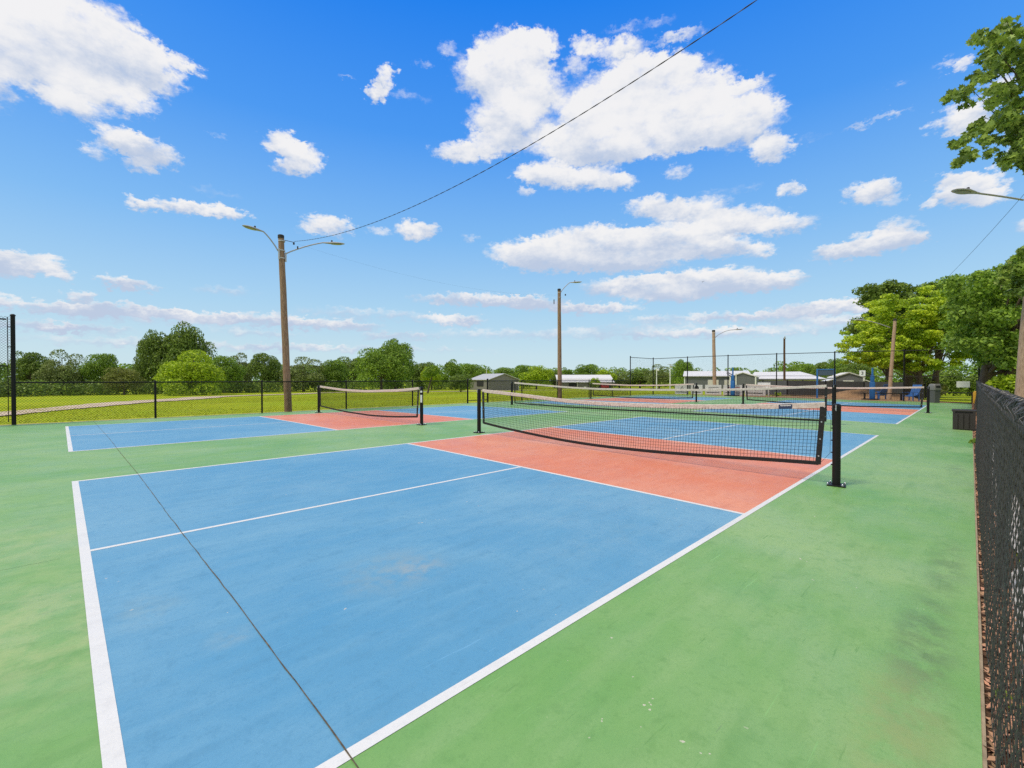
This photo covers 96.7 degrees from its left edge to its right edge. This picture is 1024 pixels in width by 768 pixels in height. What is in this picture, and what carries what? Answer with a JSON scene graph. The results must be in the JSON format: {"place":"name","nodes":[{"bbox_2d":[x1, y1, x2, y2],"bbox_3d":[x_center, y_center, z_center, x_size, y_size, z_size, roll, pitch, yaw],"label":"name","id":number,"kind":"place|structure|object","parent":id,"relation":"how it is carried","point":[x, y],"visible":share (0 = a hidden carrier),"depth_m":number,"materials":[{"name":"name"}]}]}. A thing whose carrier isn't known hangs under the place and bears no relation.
{"place":"outdoors","nodes":[
{"label":"outdoors","id":0,"kind":"place"},
{"bbox_2d":[0,390,510,415],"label":"gravel road","id":1,"kind":"structure","parent":0,"point":[84,405],"depth_m":30.94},
{"bbox_2d":[0,381,1019,561],"bbox_3d":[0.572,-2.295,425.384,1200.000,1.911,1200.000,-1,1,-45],"label":"ground","id":2,"kind":"structure","parent":0,"point":[294,395],"depth_m":33.30,"materials":[{"name":"green plant"}]},
{"bbox_2d":[0,314,16,424],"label":"tall chain link fence","id":3,"kind":"object","parent":2,"relation":"on","point":[12,340],"visible":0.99,"depth_m":12.52,"materials":[{"name":"black metal"}]},
{"bbox_2d":[4,351,48,381],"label":"tree","id":4,"kind":"object","parent":2,"relation":"on","point":[30,363],"visible":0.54,"depth_m":66.41,"materials":[{"name":"green plant"}]},
{"bbox_2d":[31,349,88,394],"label":"tree","id":5,"kind":"object","parent":2,"relation":"on","point":[50,372],"visible":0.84,"depth_m":64.59,"materials":[{"name":"green plant"}]},
{"bbox_2d":[77,353,119,391],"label":"tree","id":6,"kind":"object","parent":2,"relation":"on","point":[94,367],"visible":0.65,"depth_m":67.03,"materials":[{"name":"green plant"}]},
{"bbox_2d":[101,367,146,394],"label":"tree","id":7,"kind":"object","parent":2,"relation":"on","point":[123,375],"visible":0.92,"depth_m":63.40,"materials":[{"name":"green plant"}]},
{"bbox_2d":[130,328,167,392],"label":"tree","id":8,"kind":"object","parent":2,"relation":"on","point":[143,355],"visible":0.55,"depth_m":72.33,"materials":[{"name":"green plant"}]},
{"bbox_2d":[145,320,217,392],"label":"tree","id":9,"kind":"object","parent":2,"relation":"on","point":[177,343],"visible":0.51,"depth_m":72.78,"materials":[{"name":"green plant"}]},
{"bbox_2d":[152,349,226,395],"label":"tree","id":10,"kind":"object","parent":2,"relation":"on","point":[197,371],"visible":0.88,"depth_m":59.54,"materials":[{"name":"green plant"}]},
{"bbox_2d":[209,355,246,392],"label":"tree","id":11,"kind":"object","parent":2,"relation":"on","point":[232,370],"visible":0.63,"depth_m":70.90,"materials":[{"name":"green plant"}]},
{"bbox_2d":[0,379,469,396],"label":"undergrowth","id":12,"kind":"object","parent":2,"relation":"on","point":[269,387],"visible":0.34,"depth_m":66.29,"materials":[{"name":"green plant"}]},
{"bbox_2d":[229,352,255,391],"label":"tree","id":13,"kind":"object","parent":2,"relation":"on","point":[246,377],"visible":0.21,"depth_m":82.12,"materials":[{"name":"green plant"}]},
{"bbox_2d":[247,353,282,391],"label":"tree","id":14,"kind":"object","parent":2,"relation":"on","point":[255,367],"visible":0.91,"depth_m":79.75,"materials":[{"name":"green plant"}]},
{"bbox_2d":[242,225,343,411],"bbox_3d":[-8.531,-2.390,17.987,3.646,7.132,0.625,0,1,-33],"label":"lamp pole","id":15,"kind":"object","parent":2,"relation":"on","point":[282,255],"visible":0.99,"depth_m":17.79,"materials":[{"name":"brown wood"}]},
{"bbox_2d":[294,0,756,241],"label":"overhead cable","id":16,"kind":"object","parent":15,"relation":"attached to","point":[572,119],"visible":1,"depth_m":7.97,"materials":[{"name":"black rubber"}]},
{"bbox_2d":[277,356,326,391],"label":"tree","id":17,"kind":"object","parent":2,"relation":"on","point":[301,371],"visible":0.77,"depth_m":80.59,"materials":[{"name":"green plant"}]},
{"bbox_2d":[8,394,649,424],"bbox_3d":[-2.000,1.066,24.868,48.001,0.098,0.749,-1,1,-45],"label":"bare strip","id":18,"kind":"object","parent":2,"relation":"on","point":[250,413],"visible":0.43,"depth_m":16.58,"materials":[{"name":"soil"}]},
{"bbox_2d":[316,359,349,387],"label":"tree","id":19,"kind":"object","parent":2,"relation":"on","point":[334,370],"visible":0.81,"depth_m":84.27,"materials":[{"name":"green plant"}]},
{"bbox_2d":[0,392,673,424],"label":"grass","id":20,"kind":"structure","parent":2,"relation":"on","point":[303,399],"depth_m":25.20,"materials":[{"name":"green plant"}]},
{"bbox_2d":[337,356,375,384],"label":"tree","id":21,"kind":"object","parent":2,"relation":"on","point":[350,366],"visible":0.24,"depth_m":94.18,"materials":[{"name":"green plant"}]},
{"bbox_2d":[349,346,409,389],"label":"tree","id":22,"kind":"object","parent":2,"relation":"on","point":[373,360],"visible":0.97,"depth_m":74.73,"materials":[{"name":"green plant"}]},
{"bbox_2d":[382,338,417,389],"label":"tree","id":23,"kind":"object","parent":2,"relation":"on","point":[393,346],"visible":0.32,"depth_m":80.81,"materials":[{"name":"green plant"}]},
{"bbox_2d":[406,362,441,388],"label":"tree","id":24,"kind":"object","parent":2,"relation":"on","point":[416,376],"visible":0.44,"depth_m":100.00,"materials":[{"name":"green plant"}]},
{"bbox_2d":[419,366,441,389],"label":"tree","id":25,"kind":"object","parent":2,"relation":"on","point":[437,378],"visible":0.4,"depth_m":89.97,"materials":[{"name":"green plant"}]},
{"bbox_2d":[423,365,439,391],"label":"sapling","id":26,"kind":"object","parent":2,"relation":"on","point":[431,372],"visible":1,"depth_m":58.64,"materials":[{"name":"green plant"}]},
{"bbox_2d":[440,359,463,389],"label":"tree","id":27,"kind":"object","parent":2,"relation":"on","point":[451,368],"visible":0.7,"depth_m":96.03,"materials":[{"name":"green plant"}]},
{"bbox_2d":[448,374,473,391],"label":"tree","id":28,"kind":"object","parent":2,"relation":"on","point":[457,378],"visible":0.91,"depth_m":66.79,"materials":[{"name":"green plant"}]},
{"bbox_2d":[459,363,485,387],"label":"tree","id":29,"kind":"object","parent":2,"relation":"on","point":[473,371],"visible":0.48,"depth_m":113.87,"materials":[{"name":"green plant"}]},
{"bbox_2d":[0,394,982,767],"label":"court surface","id":30,"kind":"object","parent":2,"relation":"on","point":[816,620],"visible":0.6,"depth_m":2.35,"materials":[{"name":"green paint"}]},
{"bbox_2d":[16,380,465,422],"bbox_3d":[-8.062,0.479,18.227,15.956,1.275,0.075,-1,1,-45],"label":"chain link fence","id":31,"kind":"object","parent":30,"relation":"on","point":[267,402],"visible":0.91,"depth_m":15.64,"materials":[{"name":"black metal"}]},
{"bbox_2d":[315,386,322,412],"bbox_3d":[-7.156,0.577,16.864,0.191,1.032,0.191,0,1,37],"label":"net post","id":32,"kind":"object","parent":30,"relation":"on","point":[318,397],"visible":0.98,"depth_m":16.83,"materials":[{"name":"metal"}]},
{"bbox_2d":[320,386,419,417],"bbox_3d":[-4.793,0.519,14.449,0.065,0.919,6.657,-1,1,-45],"label":"pickleball net","id":33,"kind":"object","parent":32,"relation":"attached to","point":[326,398],"visible":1,"depth_m":13.85,"materials":[{"name":"fabric"}]},
{"bbox_2d":[417,387,426,424],"bbox_3d":[-2.396,0.596,12.069,0.191,1.042,0.191,0,1,37],"label":"net post","id":34,"kind":"object","parent":30,"relation":"on","point":[421,405],"visible":0.96,"depth_m":12.03,"materials":[{"name":"metal"}]},
{"bbox_2d":[473,389,484,432],"bbox_3d":[-0.754,0.629,10.415,0.191,1.032,0.191,0,1,37],"label":"net post","id":35,"kind":"object","parent":30,"relation":"on","point":[478,411],"visible":0.94,"depth_m":10.38,"materials":[{"name":"metal"}]},
{"bbox_2d":[480,389,830,464],"bbox_3d":[1.594,0.625,7.985,0.109,0.965,6.657,-1,1,-45],"label":"pickleball net","id":36,"kind":"object","parent":35,"relation":"attached to","point":[819,436],"visible":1,"depth_m":7.06,"materials":[{"name":"fabric"}]},
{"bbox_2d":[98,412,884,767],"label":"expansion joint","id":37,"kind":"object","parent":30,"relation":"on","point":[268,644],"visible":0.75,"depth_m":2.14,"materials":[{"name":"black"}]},
{"bbox_2d":[68,396,925,767],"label":"blue court paint","id":38,"kind":"object","parent":30,"relation":"on","point":[368,616],"visible":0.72,"depth_m":3.08,"materials":[{"name":"blue paint"}]},
{"bbox_2d":[65,396,926,767],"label":"white court lines","id":39,"kind":"object","parent":38,"relation":"on","point":[109,736],"visible":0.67,"depth_m":2.34,"materials":[{"name":"paint"}]},
{"bbox_2d":[261,398,917,512],"bbox_3d":[4.508,1.076,17.286,21.355,0.095,15.183,-1,1,-45],"label":"red court paint","id":40,"kind":"object","parent":30,"relation":"on","point":[741,486],"visible":0.72,"depth_m":7.15,"materials":[{"name":"red paint"}]},
{"bbox_2d":[630,349,979,400],"bbox_3d":[17.062,-0.521,29.779,3.690,3.190,18.940,-1,1,-45],"label":"tall chain link fence","id":41,"kind":"object","parent":30,"relation":"on","point":[834,352],"visible":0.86,"depth_m":30.20,"materials":[{"name":"black metal"}]},
{"bbox_2d":[675,385,686,393],"bbox_3d":[13.445,0.431,36.097,0.017,0.740,1.100,-1,1,-45],"label":"banner","id":42,"kind":"object","parent":41,"relation":"attached to","point":[684,387],"visible":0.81,"depth_m":36.10,"materials":[{"name":"white plastic"}]},
{"bbox_2d":[723,385,741,394],"bbox_3d":[16.175,0.441,33.347,0.016,0.740,1.350,-1,1,-45],"label":"banner","id":43,"kind":"object","parent":41,"relation":"attached to","point":[736,386],"visible":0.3,"depth_m":33.22,"materials":[{"name":"white plastic"}]},
{"bbox_2d":[956,381,969,386],"bbox_3d":[24.500,0.021,24.733,0.520,0.330,0.020,0,1,39],"label":"wall sign","id":44,"kind":"object","parent":41,"relation":"attached to","point":[962,383],"visible":1,"depth_m":24.73,"materials":[{"name":"white paint"}]},
{"bbox_2d":[831,384,835,414],"bbox_3d":[9.010,0.595,12.746,0.110,1.172,0.105,0,1,-3],"label":"net post","id":45,"kind":"object","parent":30,"relation":"on","point":[833,396],"visible":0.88,"depth_m":12.71,"materials":[{"name":"metal"}]},
{"bbox_2d":[514,382,829,421],"bbox_3d":[4.504,0.494,17.287,0.037,1.075,12.608,-1,1,-45],"label":"tennis net","id":46,"kind":"object","parent":45,"relation":"attached to","point":[597,398],"visible":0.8,"depth_m":15.95,"materials":[{"name":"fabric"}]},
{"bbox_2d":[827,404,845,487],"bbox_3d":[4.006,0.763,5.621,0.191,1.042,0.191,0,1,37],"label":"net post","id":47,"kind":"object","parent":30,"relation":"on","point":[836,446],"visible":0.97,"depth_m":5.59,"materials":[{"name":"metal"}]},
{"bbox_2d":[924,386,930,412],"bbox_3d":[16.174,0.625,17.699,0.191,1.062,0.191,0,1,37],"label":"net post","id":48,"kind":"object","parent":30,"relation":"on","point":[928,399],"visible":0.94,"depth_m":17.66,"materials":[{"name":"metal"}]},
{"bbox_2d":[745,384,925,407],"bbox_3d":[13.777,0.490,20.079,0.065,0.932,6.657,-1,1,-45],"label":"pickleball net","id":49,"kind":"object","parent":48,"relation":"attached to","point":[851,390],"visible":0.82,"depth_m":19.35,"materials":[{"name":"fabric"}]},
{"bbox_2d":[929,384,940,402],"bbox_3d":[23.448,0.515,25.273,0.450,1.050,0.450,0,1,0],"label":"trash can","id":50,"kind":"object","parent":30,"relation":"on","point":[935,389],"visible":0.91,"depth_m":25.11,"materials":[{"name":"grey plastic"}]},
{"bbox_2d":[952,409,976,430],"bbox_3d":[12.015,0.945,12.109,0.470,0.524,0.552,1,1,44],"label":"storage box","id":51,"kind":"object","parent":30,"relation":"on","point":[964,419],"visible":0.99,"depth_m":11.93,"materials":[{"name":"grey plastic"}]},
{"bbox_2d":[470,368,519,389],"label":"shed","id":52,"kind":"structure","parent":2,"relation":"on","point":[480,381],"depth_m":88.00,"materials":[{"name":"beige metal"}]},
{"bbox_2d":[0,360,1002,387],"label":"distant wood","id":53,"kind":"object","parent":2,"relation":"on","point":[958,368],"visible":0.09,"depth_m":131.37,"materials":[{"name":"green plant"}]},
{"bbox_2d":[493,367,517,375],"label":"tree","id":54,"kind":"object","parent":2,"relation":"on","point":[501,370],"visible":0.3,"depth_m":116.62,"materials":[{"name":"green plant"}]},
{"bbox_2d":[510,365,531,388],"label":"tree","id":55,"kind":"object","parent":2,"relation":"on","point":[521,369],"visible":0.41,"depth_m":110.93,"materials":[{"name":"green plant"}]},
{"bbox_2d":[518,365,554,388],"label":"tree","id":56,"kind":"object","parent":2,"relation":"on","point":[539,373],"visible":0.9,"depth_m":98.73,"materials":[{"name":"green plant"}]},
{"bbox_2d":[489,380,628,400],"bbox_3d":[3.842,0.355,30.044,14.604,1.275,0.075,-1,1,-45],"label":"chain link fence","id":57,"kind":"object","parent":2,"relation":"on","point":[610,381],"visible":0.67,"depth_m":29.26,"materials":[{"name":"black metal"}]},
{"bbox_2d":[557,280,580,398],"bbox_3d":[3.667,-2.888,30.034,1.866,7.868,0.301,0,1,0],"label":"lamp pole","id":58,"kind":"object","parent":2,"relation":"on","point":[559,341],"visible":0.94,"depth_m":29.93,"materials":[{"name":"brown wood"}]},
{"bbox_2d":[555,375,613,388],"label":"barn","id":59,"kind":"structure","parent":2,"relation":"on","point":[585,377],"depth_m":113.80,"materials":[{"name":"beige metal"}]},
{"bbox_2d":[573,364,600,374],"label":"tree","id":60,"kind":"object","parent":2,"relation":"on","point":[586,369],"visible":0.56,"depth_m":126.57,"materials":[{"name":"green plant"}]},
{"bbox_2d":[595,369,617,383],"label":"tree","id":61,"kind":"object","parent":2,"relation":"on","point":[607,372],"visible":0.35,"depth_m":119.14,"materials":[{"name":"green plant"}]},
{"bbox_2d":[613,369,629,387],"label":"tree","id":62,"kind":"object","parent":2,"relation":"on","point":[623,377],"visible":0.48,"depth_m":121.95,"materials":[{"name":"green plant"}]},
{"bbox_2d":[625,369,655,387],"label":"tree","id":63,"kind":"object","parent":2,"relation":"on","point":[635,379],"visible":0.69,"depth_m":123.81,"materials":[{"name":"green plant"}]},
{"bbox_2d":[643,364,673,388],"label":"tree","id":64,"kind":"object","parent":2,"relation":"on","point":[664,376],"visible":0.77,"depth_m":113.14,"materials":[{"name":"green plant"}]},
{"bbox_2d":[669,359,693,385],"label":"tree","id":65,"kind":"object","parent":2,"relation":"on","point":[680,369],"visible":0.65,"depth_m":103.59,"materials":[{"name":"green plant"}]},
{"bbox_2d":[683,371,750,391],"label":"metal building","id":66,"kind":"structure","parent":2,"relation":"on","point":[703,378],"depth_m":70.28,"materials":[{"name":"white paint"}]},
{"bbox_2d":[712,328,741,384],"bbox_3d":[17.628,-1.730,37.289,2.494,5.700,0.321,0,1,0],"label":"lamp pole","id":67,"kind":"object","parent":2,"relation":"on","point":[714,358],"visible":0.91,"depth_m":37.20,"materials":[{"name":"beige wood"}]},
{"bbox_2d":[729,372,759,387],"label":"metal building","id":68,"kind":"structure","parent":2,"relation":"on","point":[743,377],"depth_m":64.10,"materials":[{"name":"white paint"}]},
{"bbox_2d":[783,336,785,379],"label":"utility pole","id":69,"kind":"object","parent":2,"relation":"on","point":[784,368],"visible":0.69,"depth_m":53.10,"materials":[{"name":"brown wood"}]},
{"bbox_2d":[753,372,825,380],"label":"white hall","id":70,"kind":"structure","parent":2,"relation":"on","point":[770,376],"depth_m":69.08,"materials":[{"name":"metal"}]},
{"bbox_2d":[798,364,820,376],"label":"tree","id":71,"kind":"object","parent":2,"relation":"on","point":[806,368],"visible":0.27,"depth_m":88.40,"materials":[{"name":"green plant"}]},
{"bbox_2d":[810,362,829,376],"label":"tree","id":72,"kind":"object","parent":2,"relation":"on","point":[822,365],"visible":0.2,"depth_m":85.48,"materials":[{"name":"green plant"}]},
{"bbox_2d":[823,358,845,378],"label":"tree","id":73,"kind":"object","parent":2,"relation":"on","point":[838,366],"visible":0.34,"depth_m":74.53,"materials":[{"name":"green plant"}]},
{"bbox_2d":[759,380,925,397],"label":"windscreen fence","id":74,"kind":"object","parent":2,"relation":"on","point":[827,383],"visible":0.38,"depth_m":41.15,"materials":[{"name":"black fabric"}]},
{"bbox_2d":[823,372,869,381],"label":"house","id":75,"kind":"structure","parent":2,"relation":"on","point":[844,376],"depth_m":50.00,"materials":[{"name":"stone"}]},
{"bbox_2d":[839,363,878,380],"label":"tree","id":76,"kind":"object","parent":2,"relation":"on","point":[848,367],"visible":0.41,"depth_m":69.42,"materials":[{"name":"green plant"}]},
{"bbox_2d":[823,389,898,398],"bbox_3d":[26.835,0.790,35.120,5.305,0.755,5.405,-1,1,-45],"label":"dirt mound","id":77,"kind":"object","parent":2,"relation":"on","point":[857,392],"visible":0.48,"depth_m":34.14,"materials":[{"name":"brown soil"}]},
{"bbox_2d":[834,285,972,398],"bbox_3d":[31.697,-3.169,35.007,16.478,9.187,5.796,0,1,-2],"label":"maple tree","id":78,"kind":"object","parent":2,"relation":"on","point":[919,318],"visible":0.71,"depth_m":33.88,"materials":[{"name":"green plant"}]},
{"bbox_2d":[903,349,912,394],"bbox_3d":[32.121,-1.029,36.976,0.848,4.838,0.695,0,1,30],"label":"tree","id":79,"kind":"object","parent":2,"relation":"on","point":[908,382],"visible":0.13,"depth_m":36.77,"materials":[{"name":"brown plant"}]},
{"bbox_2d":[899,377,948,396],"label":"shrub","id":80,"kind":"object","parent":2,"relation":"on","point":[927,380],"visible":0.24,"depth_m":43.76,"materials":[{"name":"green plant"}]},
{"bbox_2d":[913,273,969,383],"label":"shade tree","id":81,"kind":"object","parent":2,"relation":"on","point":[936,282],"visible":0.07,"depth_m":43.70,"materials":[{"name":"green plant"}]},
{"bbox_2d":[939,369,967,395],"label":"shrub","id":82,"kind":"object","parent":2,"relation":"on","point":[949,378],"visible":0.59,"depth_m":54.14,"materials":[{"name":"green plant"}]},
{"bbox_2d":[962,374,977,395],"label":"shrub","id":83,"kind":"object","parent":2,"relation":"on","point":[972,379],"visible":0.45,"depth_m":54.44,"materials":[{"name":"green plant"}]},
{"bbox_2d":[972,431,986,767],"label":"slab edge","id":84,"kind":"object","parent":2,"relation":"on","point":[984,748],"visible":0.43,"depth_m":2.19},
{"bbox_2d":[937,263,1022,407],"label":"shade tree","id":85,"kind":"object","parent":2,"relation":"on","point":[986,321],"visible":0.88,"depth_m":18.45,"materials":[{"name":"green plant"}]},
{"bbox_2d":[939,14,1023,174],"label":"maple tree","id":86,"kind":"object","parent":2,"relation":"on","point":[1008,119],"visible":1,"depth_m":8.33,"materials":[{"name":"green plant"}]},
{"bbox_2d":[951,187,1023,397],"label":"lamp pole","id":87,"kind":"object","parent":2,"relation":"on","point":[1019,386],"visible":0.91,"depth_m":12.18,"materials":[{"name":"beige wood"}]},
{"bbox_2d":[973,285,1020,379],"bbox_3d":[40.225,-4.226,34.605,16.164,11.928,6.439,0,1,-4],"label":"shade tree","id":88,"kind":"object","parent":2,"relation":"on","point":[1013,302],"depth_m":33.83,"materials":[{"name":"green plant"}]},
{"bbox_2d":[972,403,1023,767],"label":"mulch bed","id":89,"kind":"object","parent":2,"relation":"on","point":[986,698],"visible":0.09,"depth_m":2.15,"materials":[{"name":"brown"}]},
{"bbox_2d":[975,380,1023,767],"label":"chain link fence","id":90,"kind":"object","parent":2,"relation":"on","point":[998,412],"visible":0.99,"depth_m":1.70,"materials":[{"name":"black metal"}]},
{"bbox_2d":[985,374,1015,393],"bbox_3d":[19.227,0.461,17.530,1.534,1.691,1.494,-1,1,-45],"label":"shrub","id":91,"kind":"object","parent":2,"relation":"on","point":[1004,383],"visible":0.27,"depth_m":17.40,"materials":[{"name":"green plant"}]},
{"bbox_2d":[994,246,1023,300],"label":"shade tree","id":92,"kind":"object","parent":2,"relation":"on","point":[1009,273],"visible":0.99,"depth_m":11.48,"materials":[{"name":"green plant"}]},
{"bbox_2d":[0,0,1023,380],"label":"sky","id":93,"kind":"structure","parent":0,"point":[794,157],"materials":[{"name":"blue"}]},
{"bbox_2d":[713,395,953,402],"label":"dirt lot","id":94,"kind":"structure","parent":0,"point":[820,397],"depth_m":30.27,"materials":[{"name":"brown soil"}]},
{"bbox_2d":[705,385,720,394],"bbox_3d":[15.171,0.434,34.359,0.016,0.740,1.200,-1,1,-45],"label":"banner","id":95,"kind":"object","parent":94,"relation":"on","point":[712,387],"visible":0.67,"depth_m":34.39,"materials":[{"name":"white plastic"}]},
{"bbox_2d":[724,368,738,395],"bbox_3d":[15.902,-0.161,33.011,0.700,2.050,0.866,-1,1,-45],"label":"padded stand","id":96,"kind":"object","parent":94,"relation":"on","point":[732,383],"visible":0.88,"depth_m":32.80,"materials":[{"name":"blue plastic"}]},
{"bbox_2d":[745,386,765,395],"bbox_3d":[17.232,0.452,32.283,0.016,0.740,1.350,-1,1,-45],"label":"banner","id":97,"kind":"object","parent":94,"relation":"on","point":[760,392],"visible":0.67,"depth_m":32.26,"materials":[{"name":"white plastic"}]},
{"bbox_2d":[816,369,835,397],"bbox_3d":[20.317,-0.006,29.486,0.090,1.960,1.030,-1,1,-45],"label":"framed goal","id":98,"kind":"object","parent":94,"relation":"on","point":[824,371],"visible":0.8,"depth_m":29.56,"materials":[{"name":"blue paint"}]},
{"bbox_2d":[856,318,896,399],"bbox_3d":[23.967,-1.559,30.031,2.741,5.529,0.282,0,1,0],"label":"lamp pole","id":99,"kind":"object","parent":94,"relation":"on","point":[890,382],"visible":0.96,"depth_m":29.95,"materials":[{"name":"beige wood"}]},
{"bbox_2d":[902,385,921,400],"bbox_3d":[25.289,0.544,28.748,0.870,1.004,0.640,0,1,-15],"label":"lounge chair","id":100,"kind":"object","parent":94,"relation":"on","point":[914,393],"visible":0.82,"depth_m":28.71,"materials":[{"name":"blue plastic"}]},
{"bbox_2d":[940,392,972,403],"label":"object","id":101,"kind":"structure","parent":94,"relation":"on","point":[971,398],"depth_m":26.14,"materials":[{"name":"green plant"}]},
{"bbox_2d":[863,368,878,399],"bbox_3d":[22.035,-0.009,28.040,0.700,1.950,0.866,-1,1,-45],"label":"padded stand","id":102,"kind":"object","parent":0,"point":[871,395],"visible":0.87,"depth_m":27.81,"materials":[{"name":"blue fabric"}]},
{"bbox_2d":[992,446,1023,673],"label":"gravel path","id":103,"kind":"structure","parent":0,"point":[1012,573],"depth_m":3.16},
{"bbox_3d":[5.012,0.449,28.942,0.214,1.032,0.214,-1,1,-45],"label":"net post","id":104,"kind":"object","parent":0,"visible":0},
{"bbox_2d":[592,383,694,398],"bbox_3d":[7.375,0.392,26.527,0.065,0.883,6.657,-1,1,-45],"label":"pickleball net","id":105,"kind":"object","parent":104,"relation":"attached to","point":[670,385],"visible":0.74,"depth_m":26.12,"materials":[{"name":"fabric"}]},
{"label":"dirt lot","id":106,"kind":"structure","parent":0,"visible":0},
{"bbox_2d":[840,279,922,381],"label":"shade tree","id":107,"kind":"object","parent":106,"relation":"on","point":[875,291],"visible":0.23,"depth_m":41.93,"materials":[{"name":"green plant"}]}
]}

